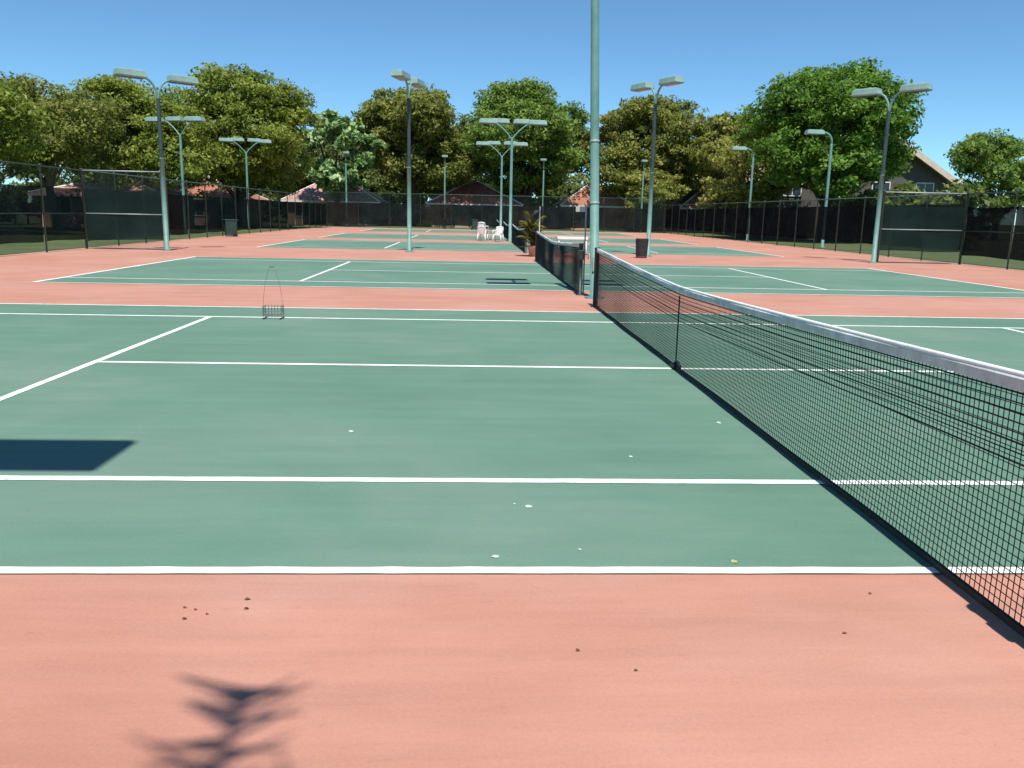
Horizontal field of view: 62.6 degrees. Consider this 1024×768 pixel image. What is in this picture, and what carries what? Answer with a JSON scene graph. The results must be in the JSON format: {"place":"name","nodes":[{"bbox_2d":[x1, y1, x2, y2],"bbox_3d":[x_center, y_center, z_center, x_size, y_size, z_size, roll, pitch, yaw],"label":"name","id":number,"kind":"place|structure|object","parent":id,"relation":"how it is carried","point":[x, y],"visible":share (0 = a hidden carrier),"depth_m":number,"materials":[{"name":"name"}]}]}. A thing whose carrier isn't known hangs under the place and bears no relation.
{"place":"outdoors","nodes":[
{"label":"outdoors","id":0,"kind":"place"},
{"bbox_2d":[280,183,387,225],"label":"house","id":1,"kind":"structure","parent":0,"point":[366,196],"depth_m":96.90,"materials":[{"name":"pink paint"}]},
{"bbox_2d":[0,222,1023,269],"bbox_3d":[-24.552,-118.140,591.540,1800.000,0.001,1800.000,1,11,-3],"label":"ground","id":2,"kind":"structure","parent":0,"point":[55,245],"depth_m":47.84,"materials":[{"name":"green plant"}]},
{"bbox_2d":[0,171,65,186],"bbox_3d":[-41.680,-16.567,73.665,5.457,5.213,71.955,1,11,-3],"label":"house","id":3,"kind":"structure","parent":2,"relation":"on","point":[33,177],"depth_m":72.98,"materials":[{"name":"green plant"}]},
{"bbox_2d":[0,70,71,166],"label":"tree","id":4,"kind":"object","parent":2,"relation":"on","point":[11,105],"visible":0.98,"depth_m":45.80,"materials":[{"name":"green plant"}]},
{"bbox_2d":[0,73,131,186],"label":"tree","id":5,"kind":"object","parent":2,"relation":"on","point":[84,134],"visible":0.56,"depth_m":54.48,"materials":[{"name":"green plant"}]},
{"bbox_2d":[52,125,174,184],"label":"tree","id":6,"kind":"object","parent":2,"relation":"on","point":[70,176],"depth_m":76.75,"materials":[{"name":"green plant"}]},
{"bbox_2d":[42,178,196,226],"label":"house","id":7,"kind":"structure","parent":2,"relation":"on","point":[96,185],"depth_m":66.19,"materials":[{"name":"pink paint"}]},
{"bbox_2d":[47,73,226,190],"bbox_3d":[-29.951,-18.270,66.551,14.631,11.953,13.178,1,11,-3],"label":"tree","id":8,"kind":"object","parent":2,"relation":"on","point":[140,152],"visible":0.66,"depth_m":64.56,"materials":[{"name":"green plant"}]},
{"bbox_2d":[145,116,205,233],"bbox_3d":[-20.828,-13.181,53.317,4.040,7.250,1.380,4,12,15],"label":"court light","id":9,"kind":"object","parent":2,"relation":"on","point":[190,119],"visible":0.77,"depth_m":52.82,"materials":[{"name":"green paint"}]},
{"bbox_2d":[173,179,268,219],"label":"house","id":10,"kind":"structure","parent":2,"relation":"on","point":[214,191],"depth_m":83.55,"materials":[{"name":"pink paint"}]},
{"bbox_2d":[131,62,325,199],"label":"tree","id":11,"kind":"object","parent":2,"relation":"on","point":[227,106],"visible":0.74,"depth_m":72.16,"materials":[{"name":"green plant"}]},
{"bbox_2d":[219,138,270,227],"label":"court light","id":12,"kind":"object","parent":2,"relation":"on","point":[254,140],"visible":0.75,"depth_m":68.04,"materials":[{"name":"green paint"}]},
{"bbox_2d":[271,129,368,197],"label":"tree","id":13,"kind":"object","parent":2,"relation":"on","point":[304,182],"visible":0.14,"depth_m":103.23,"materials":[{"name":"green plant"}]},
{"bbox_2d":[297,108,385,225],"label":"tree","id":14,"kind":"object","parent":2,"relation":"on","point":[342,133],"visible":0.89,"depth_m":90.76,"materials":[{"name":"green plant"}]},
{"bbox_2d":[343,151,348,225],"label":"court light","id":15,"kind":"object","parent":2,"relation":"on","point":[344,152],"visible":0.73,"depth_m":86.35,"materials":[{"name":"green paint"}]},
{"bbox_2d":[309,142,400,202],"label":"tree","id":16,"kind":"object","parent":2,"relation":"on","point":[376,179],"visible":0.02,"depth_m":114.51,"materials":[{"name":"green plant"}]},
{"bbox_2d":[355,114,423,203],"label":"tree","id":17,"kind":"object","parent":2,"relation":"on","point":[373,173],"visible":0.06,"depth_m":116.75,"materials":[{"name":"green plant"}]},
{"bbox_2d":[350,83,478,226],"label":"tree","id":18,"kind":"object","parent":2,"relation":"on","point":[434,135],"visible":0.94,"depth_m":94.77,"materials":[{"name":"green plant"}]},
{"bbox_2d":[167,176,686,228],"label":"hedge","id":19,"kind":"object","parent":2,"relation":"on","point":[556,196],"visible":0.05,"depth_m":110.00,"materials":[{"name":"green plant"}]},
{"bbox_2d":[442,155,447,228],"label":"court light","id":20,"kind":"object","parent":2,"relation":"on","point":[444,156],"visible":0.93,"depth_m":86.90,"materials":[{"name":"green paint"}]},
{"bbox_2d":[430,113,506,186],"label":"tree","id":21,"kind":"object","parent":2,"relation":"on","point":[462,125],"visible":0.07,"depth_m":117.28,"materials":[{"name":"green plant"}]},
{"bbox_2d":[425,181,523,228],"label":"house","id":22,"kind":"structure","parent":2,"relation":"on","point":[472,193],"depth_m":98.48,"materials":[{"name":"beige paint"}]},
{"bbox_2d":[0,227,1023,767],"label":"court apron","id":23,"kind":"object","parent":2,"relation":"on","point":[500,671],"visible":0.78,"depth_m":3.26,"materials":[{"name":"paint"}]},
{"bbox_2d":[0,161,86,254],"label":"chain link fence","id":24,"kind":"object","parent":23,"relation":"on","point":[23,209],"visible":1,"depth_m":29.36,"materials":[{"name":"black fabric"}]},
{"bbox_2d":[82,169,164,248],"bbox_3d":[-15.071,-6.767,32.707,3.112,3.060,0.108,1,11,-3],"label":"chain link fence","id":25,"kind":"object","parent":23,"relation":"on","point":[124,214],"visible":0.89,"depth_m":32.77,"materials":[{"name":"fabric"}]},
{"bbox_2d":[112,67,198,250],"bbox_3d":[-13.378,-8.436,32.220,3.040,6.592,0.480,-10,16,-44],"label":"court light","id":26,"kind":"object","parent":23,"relation":"on","point":[142,74],"visible":1,"depth_m":32.02,"materials":[{"name":"green paint"}]},
{"bbox_2d":[79,168,326,248],"bbox_3d":[-17.783,-12.207,59.394,0.108,3.060,54.813,1,11,-3],"label":"chain link fence","id":27,"kind":"object","parent":23,"relation":"on","point":[195,214],"visible":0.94,"depth_m":51.74,"materials":[{"name":"black fabric"}]},
{"bbox_2d":[222,219,237,236],"bbox_3d":[-16.877,-9.363,50.573,0.837,1.010,0.660,-6,13,-32],"label":"waste bin","id":28,"kind":"object","parent":23,"relation":"on","point":[230,226],"visible":1,"depth_m":50.34,"materials":[{"name":"green plastic"}]},
{"bbox_2d":[391,69,424,251],"bbox_3d":[-4.270,-9.067,34.956,0.480,7.111,3.040,3,12,11],"label":"court light","id":29,"kind":"object","parent":23,"relation":"on","point":[402,75],"visible":0.94,"depth_m":34.78,"materials":[{"name":"green paint"}]},
{"bbox_2d":[471,220,477,229],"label":"waste bin","id":30,"kind":"object","parent":23,"relation":"on","point":[474,224],"visible":1,"depth_m":85.72,"materials":[{"name":"green plastic"}]},
{"bbox_2d":[477,226,487,240],"bbox_3d":[-1.799,-9.187,51.460,0.586,0.923,0.624,5,12,17],"label":"plastic chair","id":31,"kind":"object","parent":23,"relation":"on","point":[481,230],"visible":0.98,"depth_m":51.23,"materials":[{"name":"white plastic"}]},
{"bbox_2d":[477,222,488,236],"bbox_3d":[-1.776,-9.428,51.443,0.586,0.923,0.624,5,12,17],"label":"plastic chair","id":32,"kind":"object","parent":31,"relation":"on","point":[481,223],"visible":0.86,"depth_m":51.19,"materials":[{"name":"white plastic"}]},
{"bbox_2d":[326,191,665,232],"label":"chain link fence","id":33,"kind":"object","parent":23,"relation":"on","point":[389,213],"visible":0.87,"depth_m":86.97,"materials":[{"name":"black fabric"}]},
{"bbox_2d":[492,226,503,241],"bbox_3d":[-0.830,-9.128,51.264,0.586,0.923,0.624,5,12,17],"label":"plastic chair","id":34,"kind":"object","parent":23,"relation":"on","point":[499,230],"visible":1,"depth_m":51.41,"materials":[{"name":"white plastic"}]},
{"bbox_2d":[363,229,632,235],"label":"tennis court","id":35,"kind":"object","parent":23,"relation":"on","point":[491,232],"visible":0.6,"depth_m":76.23,"materials":[{"name":"green paint"}]},
{"bbox_2d":[476,141,527,227],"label":"court light","id":36,"kind":"object","parent":23,"relation":"on","point":[506,143],"visible":0.8,"depth_m":66.16,"materials":[{"name":"green paint"}]},
{"bbox_2d":[503,221,511,238],"bbox_3d":[-0.323,-10.527,57.783,0.240,1.100,13.018,1,11,-3],"label":"tennis net","id":37,"kind":"object","parent":23,"relation":"on","point":[506,230],"visible":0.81,"depth_m":59.04,"materials":[{"name":"black fabric"}]},
{"bbox_2d":[319,233,696,244],"bbox_3d":[-0.365,-9.996,57.910,23.770,0.001,10.970,1,11,-3],"label":"tennis court","id":38,"kind":"object","parent":23,"relation":"on","point":[453,237],"visible":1,"depth_m":56.82,"materials":[{"name":"green paint"}]},
{"bbox_2d":[323,233,697,244],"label":"court lines","id":39,"kind":"object","parent":38,"relation":"on","point":[483,240],"visible":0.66,"depth_m":54.94,"materials":[{"name":"white paint"}]},
{"bbox_2d":[0,304,1023,573],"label":"tennis court","id":40,"kind":"object","parent":23,"relation":"on","point":[426,406],"visible":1,"depth_m":6.19,"materials":[{"name":"green paint"}]},
{"bbox_2d":[262,266,283,319],"bbox_3d":[-3.690,-1.408,12.993,0.305,0.809,0.260,1,11,-3],"label":"ball hopper","id":41,"kind":"object","parent":40,"relation":"on","point":[264,312],"visible":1,"depth_m":12.99,"materials":[{"name":"metal"}]},
{"bbox_2d":[0,303,1023,572],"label":"court lines","id":42,"kind":"object","parent":40,"relation":"on","point":[464,569],"visible":0.88,"depth_m":5.21,"materials":[{"name":"white paint"}]},
{"bbox_2d":[479,118,546,241],"bbox_3d":[-0.058,-12.264,50.871,4.040,7.250,1.380,0,11,-7],"label":"court light","id":43,"kind":"object","parent":23,"relation":"on","point":[498,121],"visible":0.97,"depth_m":50.42,"materials":[{"name":"green paint"}]},
{"bbox_2d":[512,224,526,252],"bbox_3d":[0.347,-7.529,42.999,0.240,1.100,13.018,1,11,-3],"label":"tennis net","id":44,"kind":"object","parent":23,"relation":"on","point":[516,241],"visible":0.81,"depth_m":42.63,"materials":[{"name":"black fabric"}]},
{"bbox_2d":[261,240,781,256],"bbox_3d":[0.305,-6.999,43.125,23.770,0.001,10.970,1,11,-3],"label":"tennis court","id":45,"kind":"object","parent":23,"relation":"on","point":[511,247],"visible":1,"depth_m":42.05,"materials":[{"name":"green paint"}]},
{"bbox_2d":[259,239,783,256],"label":"court lines","id":46,"kind":"object","parent":45,"relation":"on","point":[500,251],"visible":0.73,"depth_m":40.13,"materials":[{"name":"white paint"}]},
{"bbox_2d":[39,257,1023,297],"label":"tennis court","id":47,"kind":"object","parent":23,"relation":"on","point":[238,271],"visible":1,"depth_m":22.59,"materials":[{"name":"green paint"}]},
{"bbox_2d":[34,257,1023,297],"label":"court lines","id":48,"kind":"object","parent":47,"relation":"on","point":[505,284],"visible":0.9,"depth_m":20.63,"materials":[{"name":"white paint"}]},
{"bbox_2d":[516,211,546,256],"bbox_3d":[0.788,-6.049,33.910,1.448,1.811,1.428,-8,15,-39],"label":"potted palm","id":49,"kind":"object","parent":23,"relation":"on","point":[530,232],"visible":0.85,"depth_m":33.78,"materials":[{"name":"plant"}]},
{"bbox_2d":[535,231,588,294],"bbox_3d":[1.202,-3.705,24.132,0.240,1.100,13.018,1,11,-3],"label":"tennis net","id":50,"kind":"object","parent":23,"relation":"on","point":[543,259],"visible":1,"depth_m":21.48,"materials":[{"name":"black fabric"}]},
{"bbox_2d":[556,236,587,256],"bbox_3d":[2.430,-5.584,34.331,1.240,0.801,0.600,1,11,-3],"label":"table","id":51,"kind":"object","parent":23,"relation":"on","point":[558,238],"visible":0.58,"depth_m":33.98,"materials":[{"name":"white plastic"}]},
{"bbox_2d":[576,206,586,293],"bbox_3d":[1.479,-2.857,18.009,0.290,1.870,0.140,1,11,-3],"label":"score pole","id":52,"kind":"object","parent":23,"relation":"on","point":[580,209],"visible":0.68,"depth_m":17.92,"materials":[{"name":"metal"}]},
{"bbox_2d":[585,0,603,298],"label":"court light","id":53,"kind":"object","parent":23,"relation":"on","point":[594,163],"visible":0.81,"depth_m":16.66,"materials":[{"name":"green paint"}]},
{"bbox_2d":[636,238,648,257],"bbox_3d":[5.322,-5.566,34.568,0.540,0.785,0.535,1,11,-3],"label":"trash bin","id":54,"kind":"object","parent":23,"relation":"on","point":[641,247],"visible":1,"depth_m":34.40,"materials":[{"name":"plastic"}]},
{"bbox_2d":[630,75,684,256],"bbox_3d":[5.873,-8.968,35.334,0.480,7.172,3.040,-5,13,-27],"label":"court light","id":55,"kind":"object","parent":23,"relation":"on","point":[665,81],"visible":0.91,"depth_m":35.13,"materials":[{"name":"green paint"}]},
{"bbox_2d":[590,247,1023,637],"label":"tennis net","id":56,"kind":"object","parent":23,"relation":"on","point":[1003,377],"visible":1,"depth_m":4.98,"materials":[{"name":"black fabric"}]},
{"bbox_2d":[664,192,968,263],"bbox_3d":[17.175,-11.757,61.069,0.108,2.910,54.813,1,11,-3],"label":"chain link fence","id":57,"kind":"object","parent":23,"relation":"on","point":[846,223],"visible":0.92,"depth_m":52.54,"materials":[{"name":"black fabric"}]},
{"bbox_2d":[851,82,932,262],"bbox_3d":[14.812,-8.306,33.728,0.480,6.867,3.040,-9,15,-40],"label":"court light","id":58,"kind":"object","parent":23,"relation":"on","point":[904,88],"visible":0.99,"depth_m":33.53,"materials":[{"name":"green paint"}]},
{"bbox_2d":[876,190,966,262],"bbox_3d":[16.665,-6.351,34.230,3.562,2.910,0.108,1,11,-3],"label":"chain link fence","id":59,"kind":"object","parent":23,"relation":"on","point":[926,229],"visible":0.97,"depth_m":34.27,"materials":[{"name":"black fabric"}]},
{"bbox_2d":[958,190,1023,269],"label":"chain link fence","id":60,"kind":"object","parent":23,"relation":"on","point":[988,232],"visible":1,"depth_m":32.30,"materials":[{"name":"black fabric"}]},
{"bbox_2d":[452,76,589,228],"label":"tree","id":61,"kind":"object","parent":2,"relation":"on","point":[553,140],"visible":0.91,"depth_m":95.22,"materials":[{"name":"green plant"}]},
{"bbox_2d":[540,159,546,230],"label":"court light","id":62,"kind":"object","parent":2,"relation":"on","point":[543,160],"visible":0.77,"depth_m":87.40,"materials":[{"name":"green paint"}]},
{"bbox_2d":[504,124,605,206],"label":"tree","id":63,"kind":"object","parent":2,"relation":"on","point":[578,177],"visible":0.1,"depth_m":118.22,"materials":[{"name":"green plant"}]},
{"bbox_2d":[639,160,647,232],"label":"court light","id":64,"kind":"object","parent":2,"relation":"on","point":[643,161],"visible":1,"depth_m":87.85,"materials":[{"name":"green paint"}]},
{"bbox_2d":[573,94,724,230],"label":"tree","id":65,"kind":"object","parent":2,"relation":"on","point":[676,130],"visible":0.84,"depth_m":95.41,"materials":[{"name":"green plant"}]},
{"bbox_2d":[607,132,694,203],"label":"tree","id":66,"kind":"object","parent":2,"relation":"on","point":[623,196],"depth_m":118.00,"materials":[{"name":"green plant"}]},
{"bbox_2d":[624,167,690,231],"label":"tree","id":67,"kind":"object","parent":2,"relation":"on","point":[664,189],"visible":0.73,"depth_m":91.04,"materials":[{"name":"green plant"}]},
{"bbox_2d":[667,191,722,232],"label":"house","id":68,"kind":"structure","parent":2,"relation":"on","point":[682,203],"depth_m":100.45,"materials":[{"name":"brown paint"}]},
{"bbox_2d":[686,110,757,233],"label":"tree","id":69,"kind":"object","parent":2,"relation":"on","point":[722,125],"visible":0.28,"depth_m":90.53,"materials":[{"name":"green plant"}]},
{"bbox_2d":[731,146,753,240],"bbox_3d":[17.386,-14.418,64.013,1.860,6.970,0.480,1,11,1],"label":"court light","id":70,"kind":"object","parent":2,"relation":"on","point":[739,148],"visible":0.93,"depth_m":63.55,"materials":[{"name":"green paint"}]},
{"bbox_2d":[695,107,796,237],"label":"tree","id":71,"kind":"object","parent":2,"relation":"on","point":[735,188],"visible":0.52,"depth_m":72.29,"materials":[{"name":"green plant"}]},
{"bbox_2d":[804,129,832,247],"bbox_3d":[18.465,-11.815,51.221,1.860,6.970,0.480,0,11,-6],"label":"court light","id":72,"kind":"object","parent":2,"relation":"on","point":[814,132],"visible":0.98,"depth_m":50.86,"materials":[{"name":"green paint"}]},
{"bbox_2d":[730,57,928,241],"bbox_3d":[24.015,-17.938,65.165,14.295,13.982,13.479,11,15,40],"label":"tree","id":73,"kind":"object","parent":2,"relation":"on","point":[817,98],"visible":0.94,"depth_m":61.72,"materials":[{"name":"green plant"}]},
{"bbox_2d":[720,135,962,238],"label":"house","id":74,"kind":"structure","parent":2,"relation":"on","point":[926,173],"depth_m":75.19,"materials":[{"name":"beige paint"}]},
{"bbox_2d":[784,181,801,196],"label":"window","id":75,"kind":"structure","parent":74,"relation":"in","point":[798,192],"depth_m":74.99,"materials":[{"name":"white glass"}]},
{"bbox_2d":[871,182,890,190],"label":"window","id":76,"kind":"structure","parent":74,"relation":"in","point":[888,184],"depth_m":75.23,"materials":[{"name":"white glass"}]},
{"bbox_2d":[916,182,934,191],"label":"window","id":77,"kind":"structure","parent":74,"relation":"in","point":[927,187],"depth_m":75.41,"materials":[{"name":"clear glass"}]},
{"bbox_2d":[831,178,1003,243],"bbox_3d":[28.913,-16.377,80.484,5.418,4.960,57.234,1,11,-1],"label":"hedge","id":78,"kind":"object","parent":2,"relation":"on","point":[956,187],"visible":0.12,"depth_m":59.63,"materials":[{"name":"green plant"}]},
{"bbox_2d":[943,128,1023,212],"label":"tree","id":79,"kind":"object","parent":2,"relation":"on","point":[989,159],"visible":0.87,"depth_m":86.20,"materials":[{"name":"green plant"}]},
{"bbox_2d":[0,0,1023,224],"label":"sky","id":80,"kind":"structure","parent":0,"point":[971,52],"materials":[{"name":"blue"}]},
{"bbox_2d":[553,182,631,230],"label":"house","id":81,"kind":"structure","parent":0,"point":[611,201],"depth_m":99.55,"materials":[{"name":"pink paint"}]}
]}

